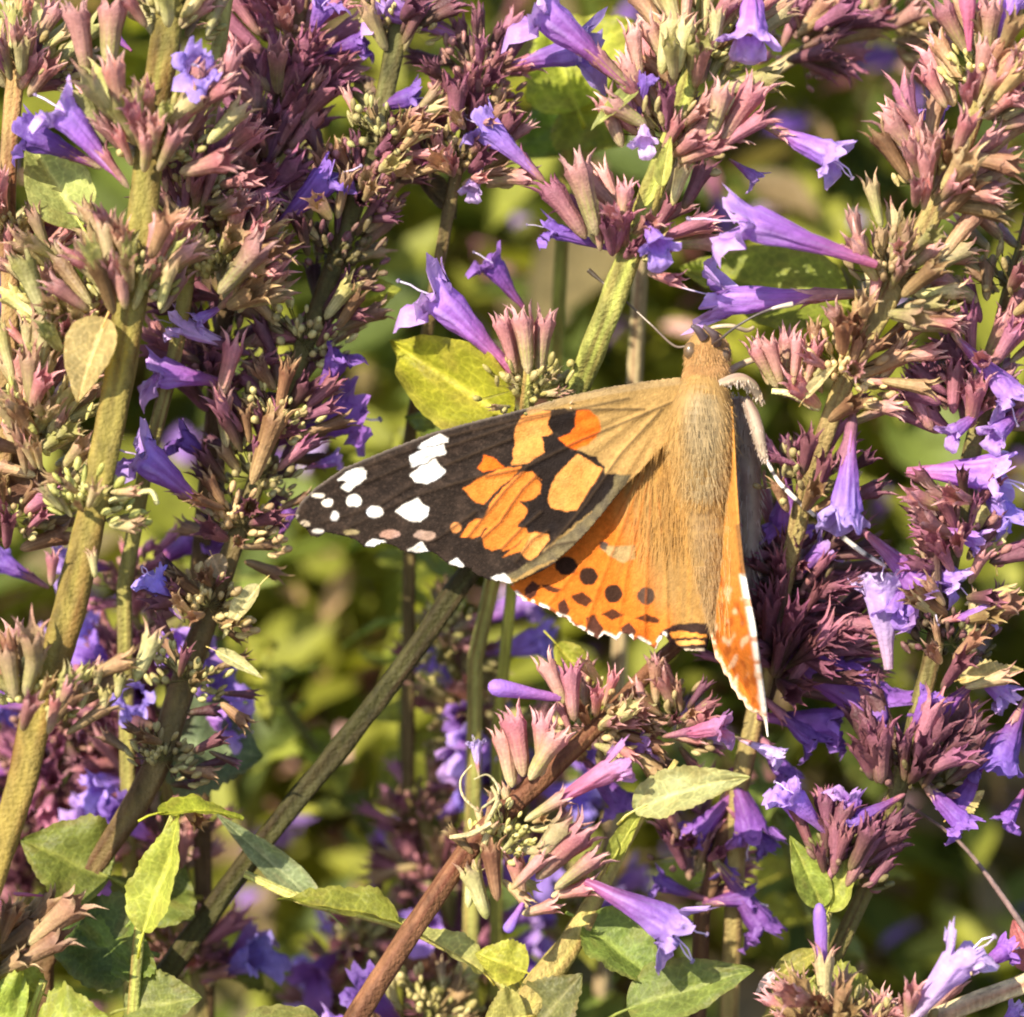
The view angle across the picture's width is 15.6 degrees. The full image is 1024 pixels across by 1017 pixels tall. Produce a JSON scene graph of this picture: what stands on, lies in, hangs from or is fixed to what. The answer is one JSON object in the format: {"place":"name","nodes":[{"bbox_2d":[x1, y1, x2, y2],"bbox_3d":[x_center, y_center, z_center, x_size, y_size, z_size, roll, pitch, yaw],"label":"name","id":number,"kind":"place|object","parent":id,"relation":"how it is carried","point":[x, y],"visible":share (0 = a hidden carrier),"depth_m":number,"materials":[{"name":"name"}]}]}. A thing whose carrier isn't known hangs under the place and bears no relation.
{"place":"outdoors","nodes":[
{"label":"outdoors","id":0,"kind":"place"},
{"bbox_2d":[0,0,101,588],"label":"flower spike","id":1,"kind":"object","parent":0,"point":[26,56],"visible":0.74,"depth_m":27.93,"materials":[{"name":"pink plant"}]},
{"bbox_2d":[0,883,109,978],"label":"flower spike","id":2,"kind":"object","parent":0,"point":[37,924],"visible":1,"depth_m":27.63,"materials":[{"name":"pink plant"}]},
{"bbox_2d":[25,982,109,1016],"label":"leafy shoot","id":3,"kind":"object","parent":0,"point":[91,995],"visible":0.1,"depth_m":32.28,"materials":[{"name":"green plant"}]},
{"bbox_2d":[274,828,427,1016],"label":"flower spike","id":4,"kind":"object","parent":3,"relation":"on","point":[323,978],"visible":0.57,"depth_m":30.93,"materials":[{"name":"purple plant"}]},
{"bbox_2d":[51,517,290,1016],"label":"flower spike","id":5,"kind":"object","parent":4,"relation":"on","point":[247,956],"visible":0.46,"depth_m":29.53,"materials":[{"name":"purple plant"}]},
{"bbox_2d":[342,428,468,1002],"bbox_3d":[1.511,32.443,43.209,1.133,70.331,2.947,-1,21,9],"label":"leafy shoot","id":6,"kind":"object","parent":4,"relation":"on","point":[391,558],"visible":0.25,"depth_m":31.72,"materials":[{"name":"green plant"}]},
{"bbox_2d":[350,741,556,1016],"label":"flower spike","id":7,"kind":"object","parent":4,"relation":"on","point":[419,855],"visible":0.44,"depth_m":30.68,"materials":[{"name":"purple plant"}]},
{"bbox_2d":[0,610,159,948],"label":"flower spike","id":8,"kind":"object","parent":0,"point":[52,795],"visible":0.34,"depth_m":29.88,"materials":[{"name":"purple plant"}]},
{"bbox_2d":[21,793,243,1016],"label":"leafy shoot","id":9,"kind":"object","parent":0,"point":[152,891],"visible":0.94,"depth_m":28.26,"materials":[{"name":"green plant"}]},
{"bbox_2d":[0,0,281,979],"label":"flower spike","id":10,"kind":"object","parent":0,"point":[150,126],"visible":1,"depth_m":27.25,"materials":[{"name":"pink plant"}]},
{"bbox_2d":[0,0,303,996],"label":"flower spike","id":11,"kind":"object","parent":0,"point":[264,284],"visible":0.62,"depth_m":27.77,"materials":[{"name":"plant"}]},
{"bbox_2d":[0,966,318,1016],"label":"leafy shoot","id":12,"kind":"object","parent":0,"point":[19,990],"visible":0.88,"depth_m":27.60,"materials":[{"name":"green plant"}]},
{"bbox_2d":[160,440,167,448],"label":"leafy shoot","id":13,"kind":"object","parent":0,"point":[163,444],"depth_m":56.30,"materials":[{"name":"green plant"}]},
{"bbox_2d":[115,0,375,1016],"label":"flower spike","id":14,"kind":"object","parent":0,"point":[325,68],"visible":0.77,"depth_m":28.36,"materials":[{"name":"purple plant"}]},
{"bbox_2d":[35,0,471,1016],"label":"flower spike","id":15,"kind":"object","parent":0,"point":[181,752],"visible":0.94,"depth_m":28.35,"materials":[{"name":"purple plant"}]},
{"bbox_2d":[181,557,438,984],"bbox_3d":[2.495,30.938,47.648,2.813,70.451,1.284,-16,29,-16],"label":"leafy shoot","id":16,"kind":"object","parent":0,"point":[309,746],"visible":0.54,"depth_m":32.01,"materials":[{"name":"green plant"}]},
{"bbox_2d":[216,814,519,991],"bbox_3d":[-0.517,32.320,38.693,3.712,63.391,0.490,5,21,13],"label":"leafy shoot","id":17,"kind":"object","parent":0,"point":[287,877],"visible":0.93,"depth_m":28.26,"materials":[{"name":"green plant"}]},
{"bbox_2d":[320,956,485,1016],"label":"flower spike","id":18,"kind":"object","parent":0,"point":[446,997],"visible":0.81,"depth_m":29.20,"materials":[{"name":"green plant"}]},
{"bbox_2d":[389,334,516,1005],"bbox_3d":[-0.435,30.037,39.932,1.026,66.835,1.310,-9,22,-23],"label":"leafy shoot","id":19,"kind":"object","parent":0,"point":[443,381],"visible":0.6,"depth_m":28.44,"materials":[{"name":"green plant"}]},
{"bbox_2d":[360,0,607,1016],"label":"flower spike","id":20,"kind":"object","parent":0,"point":[484,62],"visible":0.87,"depth_m":28.32,"materials":[{"name":"purple plant"}]},
{"bbox_2d":[393,241,578,1015],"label":"flower spike","id":21,"kind":"object","parent":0,"point":[524,358],"visible":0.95,"depth_m":28.11,"materials":[{"name":"purple plant"}]},
{"bbox_2d":[123,0,857,1016],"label":"flower spike","id":22,"kind":"object","parent":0,"point":[685,50],"visible":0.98,"depth_m":27.67,"materials":[{"name":"purple plant"}]},
{"bbox_2d":[0,0,1023,1016],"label":"foliage","id":23,"kind":"object","parent":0,"point":[330,597],"visible":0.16,"depth_m":37.64,"materials":[{"name":"green plant"}]},
{"bbox_2d":[384,572,652,1016],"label":"flower spike","id":24,"kind":"object","parent":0,"point":[443,661],"visible":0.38,"depth_m":30.39,"materials":[{"name":"purple plant"}]},
{"bbox_2d":[528,191,541,198],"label":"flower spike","id":25,"kind":"object","parent":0,"point":[532,193],"depth_m":53.36,"materials":[{"name":"green plant"}]},
{"bbox_2d":[343,630,734,1016],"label":"flower spike","id":26,"kind":"object","parent":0,"point":[578,695],"visible":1,"depth_m":27.78,"materials":[{"name":"pink plant"}]},
{"bbox_2d":[295,268,888,736],"bbox_3d":[0.594,-0.102,28.155,4.206,3.219,1.609,9,22,23],"label":"butterfly","id":27,"kind":"object","parent":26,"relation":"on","point":[613,512],"visible":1,"depth_m":28.03},
{"bbox_2d":[517,14,633,940],"bbox_3d":[0.522,28.489,41.195,0.973,68.879,0.892,0,20,0],"label":"leafy shoot","id":28,"kind":"object","parent":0,"point":[564,114],"visible":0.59,"depth_m":29.55,"materials":[{"name":"green plant"}]},
{"bbox_2d":[475,759,754,1016],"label":"leafy shoot","id":29,"kind":"object","parent":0,"point":[612,938],"visible":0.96,"depth_m":27.87,"materials":[{"name":"green plant"}]},
{"bbox_2d":[646,470,898,1016],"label":"flower spike","id":30,"kind":"object","parent":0,"point":[828,633],"visible":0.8,"depth_m":28.47,"materials":[{"name":"purple plant"}]},
{"bbox_2d":[593,0,952,998],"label":"flower spike","id":31,"kind":"object","parent":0,"point":[837,34],"visible":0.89,"depth_m":29.12,"materials":[{"name":"plant"}]},
{"bbox_2d":[690,732,914,1016],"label":"leafy shoot","id":32,"kind":"object","parent":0,"point":[789,909],"visible":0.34,"depth_m":31.26,"materials":[{"name":"green plant"}]},
{"bbox_2d":[753,903,903,1016],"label":"flower spike","id":33,"kind":"object","parent":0,"point":[839,990],"visible":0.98,"depth_m":27.52,"materials":[{"name":"green plant"}]},
{"bbox_2d":[766,775,922,985],"bbox_3d":[2.513,31.911,39.055,1.218,63.912,1.112,0,20,0],"label":"flower spike","id":34,"kind":"object","parent":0,"point":[829,872],"visible":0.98,"depth_m":28.02,"materials":[{"name":"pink plant"}]},
{"bbox_2d":[679,0,1023,1016],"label":"flower spike","id":35,"kind":"object","parent":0,"point":[785,260],"visible":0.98,"depth_m":27.64,"materials":[{"name":"pink plant"}]},
{"bbox_2d":[757,213,1023,965],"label":"flower spike","id":36,"kind":"object","parent":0,"point":[941,731],"visible":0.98,"depth_m":27.97,"materials":[{"name":"purple plant"}]},
{"bbox_2d":[860,803,1023,1016],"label":"flower spike","id":37,"kind":"object","parent":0,"point":[953,971],"visible":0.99,"depth_m":27.63,"materials":[{"name":"purple plant"}]}
]}

